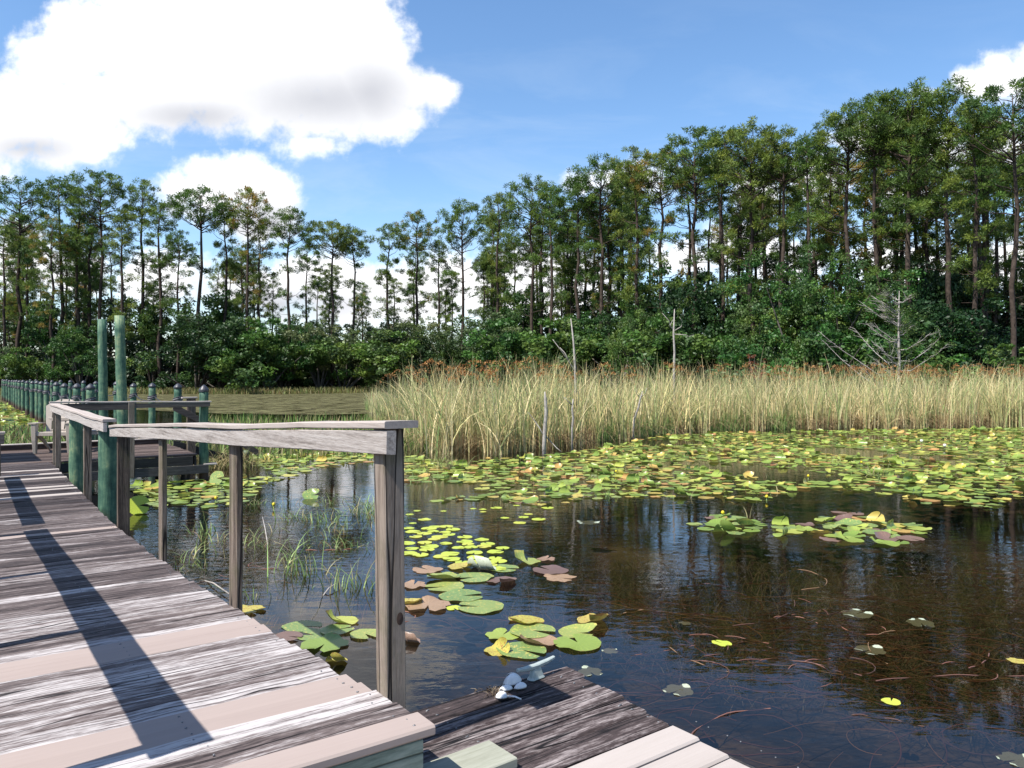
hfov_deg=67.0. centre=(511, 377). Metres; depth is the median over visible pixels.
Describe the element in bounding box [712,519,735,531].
lily pad
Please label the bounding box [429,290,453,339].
pine tree
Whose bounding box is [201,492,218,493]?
lily pad
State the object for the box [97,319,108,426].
piling
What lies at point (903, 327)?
bare cypress
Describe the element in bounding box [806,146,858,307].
pine tree
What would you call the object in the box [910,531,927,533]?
lily pad
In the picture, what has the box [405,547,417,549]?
lily pad
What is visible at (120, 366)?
piling
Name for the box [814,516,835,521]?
lily pad
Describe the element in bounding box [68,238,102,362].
pine tree
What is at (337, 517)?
grass tuft
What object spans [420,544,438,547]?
lily pad
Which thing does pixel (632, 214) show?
pine tree
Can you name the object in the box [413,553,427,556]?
lily pad
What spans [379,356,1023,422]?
reed plumes
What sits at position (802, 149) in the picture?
pine tree
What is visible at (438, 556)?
lily pad
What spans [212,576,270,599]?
grass tuft
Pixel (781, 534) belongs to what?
lily pad
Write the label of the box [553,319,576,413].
dead snag
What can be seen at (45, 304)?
pine tree
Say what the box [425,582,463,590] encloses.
lily pad
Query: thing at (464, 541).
lily pad
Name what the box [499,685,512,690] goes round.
shell fragment
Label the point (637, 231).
pine tree
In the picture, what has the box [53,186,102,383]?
pine tree
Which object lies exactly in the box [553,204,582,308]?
pine tree
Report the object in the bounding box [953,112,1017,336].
pine tree
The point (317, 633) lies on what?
lily pad
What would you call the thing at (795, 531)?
lily pad
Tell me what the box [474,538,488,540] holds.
lily pad
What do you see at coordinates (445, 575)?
lily pad
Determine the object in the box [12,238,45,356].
pine tree
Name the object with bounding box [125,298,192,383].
broadleaf tree
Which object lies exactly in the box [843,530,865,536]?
lily pad
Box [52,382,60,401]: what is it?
rope piling
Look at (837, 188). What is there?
pine tree
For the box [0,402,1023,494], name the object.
lily pads
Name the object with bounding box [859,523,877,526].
lily pad
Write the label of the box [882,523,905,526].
lily pad
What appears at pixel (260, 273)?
pine tree
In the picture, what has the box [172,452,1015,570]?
shallows grass
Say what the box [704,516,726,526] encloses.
lily pad
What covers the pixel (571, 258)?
pine tree
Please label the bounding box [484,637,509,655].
lily pad
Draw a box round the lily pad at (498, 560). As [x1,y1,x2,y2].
[490,559,506,562]
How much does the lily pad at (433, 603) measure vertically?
0.025 m
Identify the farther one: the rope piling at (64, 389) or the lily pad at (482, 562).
the rope piling at (64, 389)
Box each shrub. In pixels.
[0,346,72,385]
[86,357,133,387]
[126,306,259,391]
[173,324,241,389]
[184,316,292,389]
[204,337,328,390]
[268,328,420,387]
[349,364,410,387]
[396,329,478,388]
[460,317,619,387]
[463,349,562,389]
[519,317,710,392]
[622,315,823,388]
[633,331,719,393]
[704,317,969,401]
[746,354,766,399]
[877,297,1022,395]
[890,258,996,393]
[903,343,1023,397]
[913,271,1020,375]
[926,328,1018,387]
[928,322,1021,389]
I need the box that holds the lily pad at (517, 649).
[496,641,545,658]
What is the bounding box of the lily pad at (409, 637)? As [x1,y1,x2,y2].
[405,632,419,642]
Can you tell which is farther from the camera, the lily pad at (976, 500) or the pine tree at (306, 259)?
the pine tree at (306, 259)
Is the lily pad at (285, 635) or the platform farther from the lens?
the platform
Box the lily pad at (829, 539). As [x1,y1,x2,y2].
[819,537,841,541]
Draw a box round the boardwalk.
[0,403,434,767]
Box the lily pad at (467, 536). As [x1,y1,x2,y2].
[457,535,471,537]
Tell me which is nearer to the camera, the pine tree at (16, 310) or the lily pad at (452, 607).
the lily pad at (452, 607)
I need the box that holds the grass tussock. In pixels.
[197,446,283,469]
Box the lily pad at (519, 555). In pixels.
[514,550,540,563]
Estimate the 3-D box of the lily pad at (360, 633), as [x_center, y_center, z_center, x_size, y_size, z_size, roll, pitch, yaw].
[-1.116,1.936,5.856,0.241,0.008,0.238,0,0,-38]
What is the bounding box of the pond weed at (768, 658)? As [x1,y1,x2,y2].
[198,548,1023,734]
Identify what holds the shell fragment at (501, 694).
on the landing
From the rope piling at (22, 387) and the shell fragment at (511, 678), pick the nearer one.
the shell fragment at (511, 678)
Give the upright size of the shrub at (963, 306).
11.003 m
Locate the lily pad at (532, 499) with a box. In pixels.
[521,496,538,502]
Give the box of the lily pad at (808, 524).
[795,522,813,525]
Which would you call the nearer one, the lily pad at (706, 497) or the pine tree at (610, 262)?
the lily pad at (706, 497)
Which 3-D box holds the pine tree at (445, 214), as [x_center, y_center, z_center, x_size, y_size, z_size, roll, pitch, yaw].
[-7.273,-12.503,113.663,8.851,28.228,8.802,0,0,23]
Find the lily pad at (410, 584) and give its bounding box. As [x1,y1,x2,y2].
[405,580,425,588]
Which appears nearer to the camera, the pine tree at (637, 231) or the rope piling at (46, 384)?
the rope piling at (46, 384)
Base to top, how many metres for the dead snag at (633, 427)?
1.914 m
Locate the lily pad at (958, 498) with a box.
[947,496,966,499]
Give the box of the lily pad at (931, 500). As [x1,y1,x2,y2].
[920,499,939,501]
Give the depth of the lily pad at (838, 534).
9.29 m
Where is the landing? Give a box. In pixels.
[410,666,798,767]
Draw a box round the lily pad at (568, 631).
[558,623,596,637]
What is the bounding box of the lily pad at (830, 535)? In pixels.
[824,534,844,537]
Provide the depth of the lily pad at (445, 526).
10.07 m
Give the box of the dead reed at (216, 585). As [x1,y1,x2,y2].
[204,580,228,593]
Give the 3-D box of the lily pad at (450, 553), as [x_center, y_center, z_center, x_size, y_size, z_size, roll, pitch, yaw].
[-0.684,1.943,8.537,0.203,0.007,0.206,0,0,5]
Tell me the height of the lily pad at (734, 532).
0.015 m
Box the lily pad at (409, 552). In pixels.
[404,551,416,554]
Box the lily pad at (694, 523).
[686,522,702,524]
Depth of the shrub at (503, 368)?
94.78 m
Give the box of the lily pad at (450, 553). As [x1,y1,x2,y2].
[441,551,458,555]
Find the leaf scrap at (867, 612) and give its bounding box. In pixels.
[844,609,872,616]
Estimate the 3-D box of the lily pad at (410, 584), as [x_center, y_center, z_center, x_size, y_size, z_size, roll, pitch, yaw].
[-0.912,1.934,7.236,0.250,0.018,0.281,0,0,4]
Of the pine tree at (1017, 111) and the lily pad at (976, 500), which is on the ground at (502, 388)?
the pine tree at (1017, 111)
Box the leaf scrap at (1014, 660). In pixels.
[1006,657,1023,663]
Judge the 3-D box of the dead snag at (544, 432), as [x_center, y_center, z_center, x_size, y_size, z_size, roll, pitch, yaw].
[0.830,1.306,19.671,0.865,1.887,0.245,0,0,6]
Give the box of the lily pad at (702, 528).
[697,527,713,529]
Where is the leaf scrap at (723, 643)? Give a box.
[712,640,731,645]
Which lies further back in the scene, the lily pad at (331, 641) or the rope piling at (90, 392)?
the rope piling at (90, 392)
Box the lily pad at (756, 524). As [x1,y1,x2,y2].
[751,523,765,525]
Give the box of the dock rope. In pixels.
[71,388,159,400]
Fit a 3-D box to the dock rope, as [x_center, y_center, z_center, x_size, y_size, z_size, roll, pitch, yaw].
[-25.220,0.661,43.774,0.030,0.189,56.813,0,0,-35]
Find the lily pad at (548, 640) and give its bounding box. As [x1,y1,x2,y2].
[520,634,556,644]
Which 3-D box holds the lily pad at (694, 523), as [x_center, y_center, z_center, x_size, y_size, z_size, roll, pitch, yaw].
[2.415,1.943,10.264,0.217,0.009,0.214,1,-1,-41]
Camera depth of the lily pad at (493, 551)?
8.63 m
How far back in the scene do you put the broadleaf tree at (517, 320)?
108.29 m
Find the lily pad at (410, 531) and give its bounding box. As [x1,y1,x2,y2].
[405,530,420,532]
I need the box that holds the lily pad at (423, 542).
[418,541,431,543]
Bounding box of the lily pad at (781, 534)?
[773,527,787,536]
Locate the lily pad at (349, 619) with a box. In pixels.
[326,609,357,623]
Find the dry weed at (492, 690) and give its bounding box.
[470,684,517,699]
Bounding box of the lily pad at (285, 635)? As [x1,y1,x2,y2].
[276,631,302,640]
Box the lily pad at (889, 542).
[869,536,899,545]
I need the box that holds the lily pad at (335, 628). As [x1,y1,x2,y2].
[320,624,354,633]
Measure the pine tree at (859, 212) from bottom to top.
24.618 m
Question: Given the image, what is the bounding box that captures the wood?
[0,220,1023,394]
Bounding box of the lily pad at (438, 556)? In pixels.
[433,554,447,557]
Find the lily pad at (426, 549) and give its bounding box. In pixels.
[419,548,434,550]
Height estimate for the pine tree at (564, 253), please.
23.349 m
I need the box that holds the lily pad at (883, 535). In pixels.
[874,531,902,541]
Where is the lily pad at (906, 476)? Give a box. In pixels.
[903,471,916,481]
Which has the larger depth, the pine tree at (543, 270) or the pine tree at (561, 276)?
the pine tree at (543, 270)
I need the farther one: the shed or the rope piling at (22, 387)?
the shed
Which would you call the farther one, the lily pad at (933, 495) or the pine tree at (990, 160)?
the pine tree at (990, 160)
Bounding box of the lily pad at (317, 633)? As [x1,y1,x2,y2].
[297,629,324,639]
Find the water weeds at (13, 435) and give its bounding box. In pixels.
[0,410,430,462]
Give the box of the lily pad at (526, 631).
[509,622,555,637]
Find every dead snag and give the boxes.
[528,392,561,453]
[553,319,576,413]
[564,397,573,448]
[632,388,646,438]
[662,309,691,401]
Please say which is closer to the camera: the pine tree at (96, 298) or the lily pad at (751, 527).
the lily pad at (751, 527)
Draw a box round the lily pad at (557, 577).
[544,573,576,581]
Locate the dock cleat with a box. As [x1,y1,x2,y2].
[516,656,554,680]
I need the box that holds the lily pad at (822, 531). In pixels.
[811,530,830,532]
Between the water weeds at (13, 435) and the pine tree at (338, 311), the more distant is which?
the pine tree at (338, 311)
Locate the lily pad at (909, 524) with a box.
[902,522,922,525]
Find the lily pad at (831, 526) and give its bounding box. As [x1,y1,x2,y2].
[823,524,840,528]
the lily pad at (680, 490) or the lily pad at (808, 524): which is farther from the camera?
the lily pad at (680, 490)
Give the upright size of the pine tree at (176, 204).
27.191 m
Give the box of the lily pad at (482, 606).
[458,600,503,613]
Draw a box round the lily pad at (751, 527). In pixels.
[744,526,761,528]
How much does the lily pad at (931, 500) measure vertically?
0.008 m
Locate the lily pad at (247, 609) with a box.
[243,605,265,613]
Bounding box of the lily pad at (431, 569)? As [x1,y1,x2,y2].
[412,565,442,572]
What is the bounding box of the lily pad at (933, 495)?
[922,494,941,496]
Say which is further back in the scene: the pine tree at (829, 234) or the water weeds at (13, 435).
the pine tree at (829, 234)
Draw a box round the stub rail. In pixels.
[0,431,4,476]
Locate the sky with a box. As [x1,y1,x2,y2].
[0,0,1023,370]
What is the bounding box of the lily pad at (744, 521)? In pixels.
[732,518,755,524]
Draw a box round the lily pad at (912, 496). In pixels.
[903,495,916,498]
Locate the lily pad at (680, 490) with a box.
[674,487,689,495]
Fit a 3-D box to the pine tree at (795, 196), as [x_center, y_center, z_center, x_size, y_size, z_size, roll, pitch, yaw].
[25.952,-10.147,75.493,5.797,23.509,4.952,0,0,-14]
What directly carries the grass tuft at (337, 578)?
on the water
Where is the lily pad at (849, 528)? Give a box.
[847,526,864,533]
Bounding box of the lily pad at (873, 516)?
[866,511,884,521]
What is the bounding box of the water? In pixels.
[0,391,1023,767]
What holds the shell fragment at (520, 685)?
on the landing
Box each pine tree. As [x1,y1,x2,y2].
[0,175,61,354]
[0,213,48,338]
[0,225,27,355]
[0,244,36,349]
[0,292,24,353]
[2,287,22,353]
[4,222,44,320]
[7,258,37,356]
[7,273,40,354]
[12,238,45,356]
[21,212,81,379]
[25,268,50,359]
[30,175,86,382]
[38,300,55,358]
[41,223,82,327]
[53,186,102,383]
[61,167,137,362]
[63,207,105,337]
[64,234,92,320]
[64,257,99,352]
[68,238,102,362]
[68,256,108,362]
[69,211,120,384]
[73,260,99,363]
[82,271,107,362]
[95,242,132,357]
[97,209,149,343]
[118,177,163,386]
[138,199,182,386]
[140,281,168,346]
[145,252,175,359]
[163,229,199,383]
[165,183,235,380]
[202,262,229,321]
[203,207,245,382]
[219,185,273,385]
[222,251,255,320]
[223,241,263,331]
[238,218,283,387]
[243,257,266,327]
[250,282,269,328]
[263,205,315,387]
[263,274,285,334]
[292,245,327,334]
[302,218,358,387]
[309,275,324,335]
[317,262,343,336]
[318,284,341,368]
[323,296,339,331]
[333,223,375,386]
[347,291,371,341]
[351,282,371,339]
[369,223,408,387]
[382,277,403,377]
[388,209,440,374]
[399,243,432,327]
[406,265,429,332]
[422,239,454,385]
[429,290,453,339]
[435,197,494,383]
[435,277,458,386]
[440,269,461,383]
[469,255,495,370]
[474,254,502,385]
[476,213,515,328]
[479,215,516,310]
[480,244,508,317]
[480,254,512,319]
[481,192,520,336]
[487,241,519,305]
[500,173,569,388]
[500,234,527,324]
[514,230,549,335]
[521,201,557,335]
[522,220,554,315]
[524,184,573,380]
[525,242,556,312]
[544,212,587,324]
[546,175,606,386]
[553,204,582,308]
[553,255,579,331]
[554,230,582,307]
[555,259,587,386]
[557,223,587,317]
[557,255,585,328]
[564,153,635,390]
[569,207,611,330]
[578,223,620,330]
[579,197,609,324]
[582,195,635,363]
[591,215,620,328]
[597,175,646,370]
[601,201,630,322]
[606,223,646,379]
[607,144,657,386]
[609,160,648,277]
[612,199,645,317]
[615,192,653,310]
[617,199,658,362]
[624,148,698,333]
[632,213,668,352]
[645,125,734,389]
[658,152,708,327]
[685,187,735,329]
[690,125,753,381]
[690,159,744,320]
[703,213,744,307]
[707,115,805,393]
[714,170,766,362]
[725,186,761,301]
[725,192,781,323]
[728,204,766,312]
[735,154,790,310]
[739,124,830,351]
[744,181,776,341]
[753,155,803,351]
[754,193,785,300]
[770,172,811,307]
[777,166,831,304]
[778,132,837,330]
[781,202,812,327]
[791,97,897,376]
[791,166,834,294]
[795,211,834,312]
[804,203,856,321]
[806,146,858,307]
[808,157,866,292]
[811,193,854,308]
[829,89,919,294]
[839,141,913,301]
[848,166,890,290]
[850,106,907,289]
[851,76,964,390]
[855,113,931,307]
[873,110,934,297]
[880,150,940,292]
[881,184,912,290]
[884,73,1008,387]
[887,110,940,264]
[889,138,959,285]
[892,156,941,283]
[898,161,944,279]
[918,149,966,275]
[918,181,970,267]
[925,97,1010,374]
[939,150,977,309]
[948,178,1009,312]
[950,77,1023,391]
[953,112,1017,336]
[953,120,1023,343]
[953,153,1012,336]
[956,165,1022,312]
[966,150,1023,346]
[989,163,1023,328]
[994,124,1023,316]
[998,162,1023,293]
[1002,165,1023,291]
[1004,172,1023,277]
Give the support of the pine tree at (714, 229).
on the ground at (502, 388)
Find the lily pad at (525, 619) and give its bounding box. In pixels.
[508,615,543,623]
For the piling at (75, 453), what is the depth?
11.14 m
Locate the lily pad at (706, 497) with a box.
[698,496,713,498]
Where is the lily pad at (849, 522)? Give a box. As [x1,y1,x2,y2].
[835,518,861,525]
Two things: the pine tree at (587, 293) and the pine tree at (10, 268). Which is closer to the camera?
the pine tree at (587, 293)
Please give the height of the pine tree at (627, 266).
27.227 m
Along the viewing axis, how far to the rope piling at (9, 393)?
54.53 m
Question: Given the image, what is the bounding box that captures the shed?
[0,367,19,387]
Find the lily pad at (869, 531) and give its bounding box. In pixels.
[862,529,881,533]
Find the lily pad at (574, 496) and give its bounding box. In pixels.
[568,494,583,497]
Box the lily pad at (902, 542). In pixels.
[895,540,908,543]
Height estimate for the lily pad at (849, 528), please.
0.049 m
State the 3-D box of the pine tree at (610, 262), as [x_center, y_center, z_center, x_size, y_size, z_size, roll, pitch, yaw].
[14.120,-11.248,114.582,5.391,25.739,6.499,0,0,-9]
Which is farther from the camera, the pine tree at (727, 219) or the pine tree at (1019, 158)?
the pine tree at (727, 219)
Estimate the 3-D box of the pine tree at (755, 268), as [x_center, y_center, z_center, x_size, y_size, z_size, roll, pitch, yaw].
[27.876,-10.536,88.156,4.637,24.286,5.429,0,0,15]
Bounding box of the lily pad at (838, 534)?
[835,531,863,541]
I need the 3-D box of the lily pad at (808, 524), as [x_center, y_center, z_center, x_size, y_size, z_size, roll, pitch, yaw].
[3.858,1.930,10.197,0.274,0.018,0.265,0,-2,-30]
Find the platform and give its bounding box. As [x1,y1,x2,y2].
[1,397,258,480]
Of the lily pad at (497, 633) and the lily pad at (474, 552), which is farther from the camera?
the lily pad at (474, 552)
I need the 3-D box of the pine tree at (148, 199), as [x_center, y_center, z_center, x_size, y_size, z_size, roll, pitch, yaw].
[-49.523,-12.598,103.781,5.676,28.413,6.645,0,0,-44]
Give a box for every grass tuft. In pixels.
[173,536,211,553]
[184,521,227,534]
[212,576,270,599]
[245,490,277,505]
[246,530,347,578]
[270,501,314,520]
[285,505,345,524]
[307,552,374,593]
[319,490,405,518]
[320,536,368,549]
[410,451,477,468]
[851,462,895,477]
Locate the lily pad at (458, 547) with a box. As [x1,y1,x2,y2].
[452,546,464,548]
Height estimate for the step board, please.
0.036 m
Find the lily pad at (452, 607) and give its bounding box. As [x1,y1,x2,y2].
[446,605,460,609]
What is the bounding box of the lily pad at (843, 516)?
[834,512,852,520]
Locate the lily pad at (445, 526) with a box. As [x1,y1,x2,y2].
[439,525,452,527]
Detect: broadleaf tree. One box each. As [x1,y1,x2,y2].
[4,362,31,381]
[16,304,77,381]
[41,325,107,385]
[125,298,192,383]
[174,289,256,380]
[242,312,324,387]
[278,314,364,387]
[314,316,420,388]
[366,312,473,386]
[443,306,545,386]
[465,285,553,387]
[530,310,623,392]
[586,273,682,387]
[601,297,699,390]
[640,262,746,390]
[713,247,926,389]
[717,273,783,363]
[728,301,813,390]
[764,248,932,389]
[810,289,947,387]
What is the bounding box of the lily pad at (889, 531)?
[882,529,900,537]
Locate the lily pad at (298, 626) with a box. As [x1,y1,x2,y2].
[281,620,321,631]
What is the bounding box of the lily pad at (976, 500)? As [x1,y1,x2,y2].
[969,499,988,502]
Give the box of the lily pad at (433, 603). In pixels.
[405,595,450,610]
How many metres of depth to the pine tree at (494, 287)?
121.36 m
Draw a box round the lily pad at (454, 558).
[443,557,459,560]
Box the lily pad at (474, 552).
[466,550,482,553]
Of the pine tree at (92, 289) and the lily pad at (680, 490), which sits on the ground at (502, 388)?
the pine tree at (92, 289)
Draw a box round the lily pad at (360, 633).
[350,629,375,638]
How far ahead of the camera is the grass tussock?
16.62 m
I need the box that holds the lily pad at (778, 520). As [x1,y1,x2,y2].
[772,516,788,524]
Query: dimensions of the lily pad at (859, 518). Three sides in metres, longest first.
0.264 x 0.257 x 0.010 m
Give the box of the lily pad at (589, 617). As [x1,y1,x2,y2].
[577,613,607,622]
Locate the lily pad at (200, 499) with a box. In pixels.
[193,498,210,500]
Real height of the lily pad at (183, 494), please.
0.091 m
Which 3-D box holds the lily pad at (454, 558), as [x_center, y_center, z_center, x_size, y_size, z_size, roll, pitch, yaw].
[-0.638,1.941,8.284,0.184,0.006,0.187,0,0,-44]
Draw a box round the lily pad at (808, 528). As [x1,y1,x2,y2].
[795,526,818,530]
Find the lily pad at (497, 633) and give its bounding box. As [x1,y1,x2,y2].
[485,628,518,639]
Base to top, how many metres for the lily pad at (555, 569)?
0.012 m
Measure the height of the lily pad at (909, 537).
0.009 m
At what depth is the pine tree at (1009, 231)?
66.05 m
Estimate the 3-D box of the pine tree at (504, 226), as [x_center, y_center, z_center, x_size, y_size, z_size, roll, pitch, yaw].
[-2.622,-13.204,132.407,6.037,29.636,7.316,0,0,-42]
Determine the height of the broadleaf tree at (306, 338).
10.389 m
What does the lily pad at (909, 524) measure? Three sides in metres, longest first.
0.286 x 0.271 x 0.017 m
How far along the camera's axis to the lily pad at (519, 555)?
8.23 m
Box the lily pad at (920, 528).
[908,526,931,530]
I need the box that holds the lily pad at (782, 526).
[771,525,795,529]
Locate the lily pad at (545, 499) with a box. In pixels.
[541,497,551,500]
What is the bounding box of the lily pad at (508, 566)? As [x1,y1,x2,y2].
[489,564,518,571]
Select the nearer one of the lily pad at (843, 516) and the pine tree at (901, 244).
the lily pad at (843, 516)
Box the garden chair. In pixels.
[28,399,78,453]
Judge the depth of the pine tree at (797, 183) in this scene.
92.39 m
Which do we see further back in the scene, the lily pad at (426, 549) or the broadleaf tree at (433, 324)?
the broadleaf tree at (433, 324)
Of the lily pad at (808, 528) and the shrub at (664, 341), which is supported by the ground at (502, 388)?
the shrub at (664, 341)
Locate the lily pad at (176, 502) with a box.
[171,501,187,503]
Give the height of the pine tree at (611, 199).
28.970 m
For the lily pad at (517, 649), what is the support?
on the water
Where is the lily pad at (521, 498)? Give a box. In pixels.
[513,497,526,499]
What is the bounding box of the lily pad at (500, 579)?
[486,576,516,582]
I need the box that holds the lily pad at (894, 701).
[881,698,900,704]
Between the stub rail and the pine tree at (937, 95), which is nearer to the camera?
the stub rail
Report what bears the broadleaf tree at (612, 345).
on the ground at (502, 388)
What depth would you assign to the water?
7.18 m
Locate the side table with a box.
[92,429,97,434]
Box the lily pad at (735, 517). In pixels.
[727,516,745,519]
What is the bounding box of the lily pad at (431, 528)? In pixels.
[421,527,436,529]
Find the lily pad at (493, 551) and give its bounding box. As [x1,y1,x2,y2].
[487,550,503,552]
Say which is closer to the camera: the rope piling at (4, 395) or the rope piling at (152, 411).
the rope piling at (152, 411)
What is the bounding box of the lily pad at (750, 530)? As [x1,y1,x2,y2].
[743,529,759,531]
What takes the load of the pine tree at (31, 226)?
on the ground at (502, 388)
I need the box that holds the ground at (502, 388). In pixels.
[138,377,778,400]
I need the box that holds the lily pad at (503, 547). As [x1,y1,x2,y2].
[496,546,508,548]
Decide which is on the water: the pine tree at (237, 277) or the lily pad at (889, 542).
the lily pad at (889, 542)
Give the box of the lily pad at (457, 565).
[448,562,470,568]
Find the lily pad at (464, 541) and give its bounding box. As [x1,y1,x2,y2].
[457,539,472,542]
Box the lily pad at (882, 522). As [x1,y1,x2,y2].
[871,520,886,523]
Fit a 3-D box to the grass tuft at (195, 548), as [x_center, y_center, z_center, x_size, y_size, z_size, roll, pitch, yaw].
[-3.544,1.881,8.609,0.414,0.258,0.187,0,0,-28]
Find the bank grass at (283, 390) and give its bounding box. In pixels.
[0,385,459,393]
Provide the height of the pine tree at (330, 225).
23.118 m
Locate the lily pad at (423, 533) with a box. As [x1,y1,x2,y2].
[417,532,431,534]
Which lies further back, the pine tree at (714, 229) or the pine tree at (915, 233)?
the pine tree at (714, 229)
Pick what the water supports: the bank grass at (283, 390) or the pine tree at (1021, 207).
the bank grass at (283, 390)
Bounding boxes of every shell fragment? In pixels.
[495,691,507,698]
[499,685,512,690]
[503,672,521,685]
[514,682,526,689]
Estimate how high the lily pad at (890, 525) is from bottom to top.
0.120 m
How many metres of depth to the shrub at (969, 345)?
59.37 m
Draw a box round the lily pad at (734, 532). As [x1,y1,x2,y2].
[726,531,744,534]
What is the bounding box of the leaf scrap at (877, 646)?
[858,645,882,654]
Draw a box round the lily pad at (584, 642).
[553,633,600,650]
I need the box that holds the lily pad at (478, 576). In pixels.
[456,572,493,581]
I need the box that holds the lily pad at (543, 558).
[537,555,554,560]
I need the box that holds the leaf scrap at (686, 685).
[663,684,689,695]
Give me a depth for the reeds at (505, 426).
28.10 m
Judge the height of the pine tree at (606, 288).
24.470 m
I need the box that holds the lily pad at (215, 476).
[210,471,223,484]
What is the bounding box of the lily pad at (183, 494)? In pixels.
[173,492,188,497]
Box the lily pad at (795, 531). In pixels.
[776,529,802,533]
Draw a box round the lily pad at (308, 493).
[302,488,318,498]
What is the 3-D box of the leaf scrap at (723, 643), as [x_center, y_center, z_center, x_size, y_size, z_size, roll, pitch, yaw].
[1.544,1.942,5.668,0.148,0.010,0.132,0,0,44]
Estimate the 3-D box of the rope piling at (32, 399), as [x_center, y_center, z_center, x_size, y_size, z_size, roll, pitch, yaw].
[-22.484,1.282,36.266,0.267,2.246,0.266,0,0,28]
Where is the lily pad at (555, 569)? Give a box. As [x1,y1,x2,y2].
[533,565,568,573]
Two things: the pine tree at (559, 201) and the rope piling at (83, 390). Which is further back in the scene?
the pine tree at (559, 201)
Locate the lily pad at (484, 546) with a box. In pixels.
[477,544,490,547]
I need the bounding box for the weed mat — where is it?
[0,392,421,414]
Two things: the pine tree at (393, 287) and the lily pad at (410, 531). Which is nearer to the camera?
the lily pad at (410, 531)
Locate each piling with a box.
[1,379,3,400]
[3,380,5,401]
[5,379,7,402]
[7,380,10,404]
[10,380,12,404]
[12,380,14,407]
[14,380,17,408]
[17,380,20,409]
[20,380,24,412]
[24,381,29,414]
[29,381,34,417]
[34,381,38,420]
[37,381,43,423]
[43,381,49,427]
[50,380,53,401]
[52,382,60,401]
[60,383,68,438]
[68,380,72,403]
[69,419,82,493]
[71,383,81,403]
[81,380,85,400]
[85,384,95,440]
[93,381,97,414]
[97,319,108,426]
[98,427,116,526]
[112,381,116,424]
[114,315,127,423]
[129,383,137,427]
[147,383,156,427]
[173,383,182,441]
[199,385,208,479]
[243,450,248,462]
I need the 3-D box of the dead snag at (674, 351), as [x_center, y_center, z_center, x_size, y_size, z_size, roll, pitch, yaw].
[6.696,-0.239,31.001,1.310,4.978,0.488,0,0,0]
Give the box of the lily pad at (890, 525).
[886,519,901,529]
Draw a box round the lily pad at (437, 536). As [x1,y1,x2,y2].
[432,535,447,537]
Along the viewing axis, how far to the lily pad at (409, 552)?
8.59 m
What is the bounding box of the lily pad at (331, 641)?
[300,632,348,651]
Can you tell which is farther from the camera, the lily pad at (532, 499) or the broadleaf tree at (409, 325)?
the broadleaf tree at (409, 325)
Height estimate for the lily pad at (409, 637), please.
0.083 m
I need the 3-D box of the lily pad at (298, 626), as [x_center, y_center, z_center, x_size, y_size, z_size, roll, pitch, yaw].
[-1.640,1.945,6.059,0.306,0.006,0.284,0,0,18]
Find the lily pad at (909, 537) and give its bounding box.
[896,535,924,540]
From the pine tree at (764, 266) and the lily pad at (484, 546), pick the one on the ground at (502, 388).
the pine tree at (764, 266)
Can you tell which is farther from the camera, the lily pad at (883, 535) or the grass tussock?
the grass tussock
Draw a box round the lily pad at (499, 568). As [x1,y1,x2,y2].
[491,566,505,569]
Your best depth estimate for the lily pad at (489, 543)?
9.04 m
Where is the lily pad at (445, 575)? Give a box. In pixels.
[426,572,459,577]
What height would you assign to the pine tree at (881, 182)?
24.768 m
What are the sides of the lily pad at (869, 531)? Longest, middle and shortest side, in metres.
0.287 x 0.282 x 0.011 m
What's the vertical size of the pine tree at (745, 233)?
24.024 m
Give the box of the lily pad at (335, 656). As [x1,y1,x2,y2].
[325,652,346,661]
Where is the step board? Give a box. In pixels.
[423,740,516,767]
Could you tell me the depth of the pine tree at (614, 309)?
111.69 m
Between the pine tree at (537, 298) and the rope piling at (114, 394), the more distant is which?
the pine tree at (537, 298)
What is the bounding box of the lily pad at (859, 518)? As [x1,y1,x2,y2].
[852,516,867,520]
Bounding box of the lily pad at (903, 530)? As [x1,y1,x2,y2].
[892,528,915,532]
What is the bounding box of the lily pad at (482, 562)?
[467,555,495,569]
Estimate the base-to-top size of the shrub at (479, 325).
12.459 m
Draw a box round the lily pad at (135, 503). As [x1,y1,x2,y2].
[130,496,149,514]
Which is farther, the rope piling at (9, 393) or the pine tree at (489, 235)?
the pine tree at (489, 235)
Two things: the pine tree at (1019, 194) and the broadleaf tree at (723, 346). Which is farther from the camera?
the pine tree at (1019, 194)
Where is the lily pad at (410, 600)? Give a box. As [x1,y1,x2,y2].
[405,598,421,603]
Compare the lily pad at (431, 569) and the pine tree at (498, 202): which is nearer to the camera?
the lily pad at (431, 569)
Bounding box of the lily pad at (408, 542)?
[404,541,414,544]
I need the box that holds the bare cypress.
[820,283,955,396]
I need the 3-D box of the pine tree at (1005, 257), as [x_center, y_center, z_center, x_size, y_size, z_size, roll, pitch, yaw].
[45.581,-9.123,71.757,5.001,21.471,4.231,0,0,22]
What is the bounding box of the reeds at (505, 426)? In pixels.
[363,347,1023,455]
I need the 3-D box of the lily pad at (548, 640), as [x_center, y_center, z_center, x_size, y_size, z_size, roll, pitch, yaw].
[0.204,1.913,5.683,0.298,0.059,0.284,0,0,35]
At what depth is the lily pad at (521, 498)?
12.27 m
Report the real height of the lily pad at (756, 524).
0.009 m
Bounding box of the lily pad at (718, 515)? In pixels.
[709,513,729,517]
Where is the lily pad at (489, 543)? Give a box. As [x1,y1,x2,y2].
[481,542,494,544]
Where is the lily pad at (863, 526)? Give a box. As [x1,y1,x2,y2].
[856,523,871,528]
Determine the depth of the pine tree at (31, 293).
114.94 m
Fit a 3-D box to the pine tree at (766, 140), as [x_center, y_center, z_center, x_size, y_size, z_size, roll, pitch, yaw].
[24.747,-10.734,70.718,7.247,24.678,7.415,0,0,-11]
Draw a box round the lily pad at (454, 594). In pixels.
[438,588,482,601]
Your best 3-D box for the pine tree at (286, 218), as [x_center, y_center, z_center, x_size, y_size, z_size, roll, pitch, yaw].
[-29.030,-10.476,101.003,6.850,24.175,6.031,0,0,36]

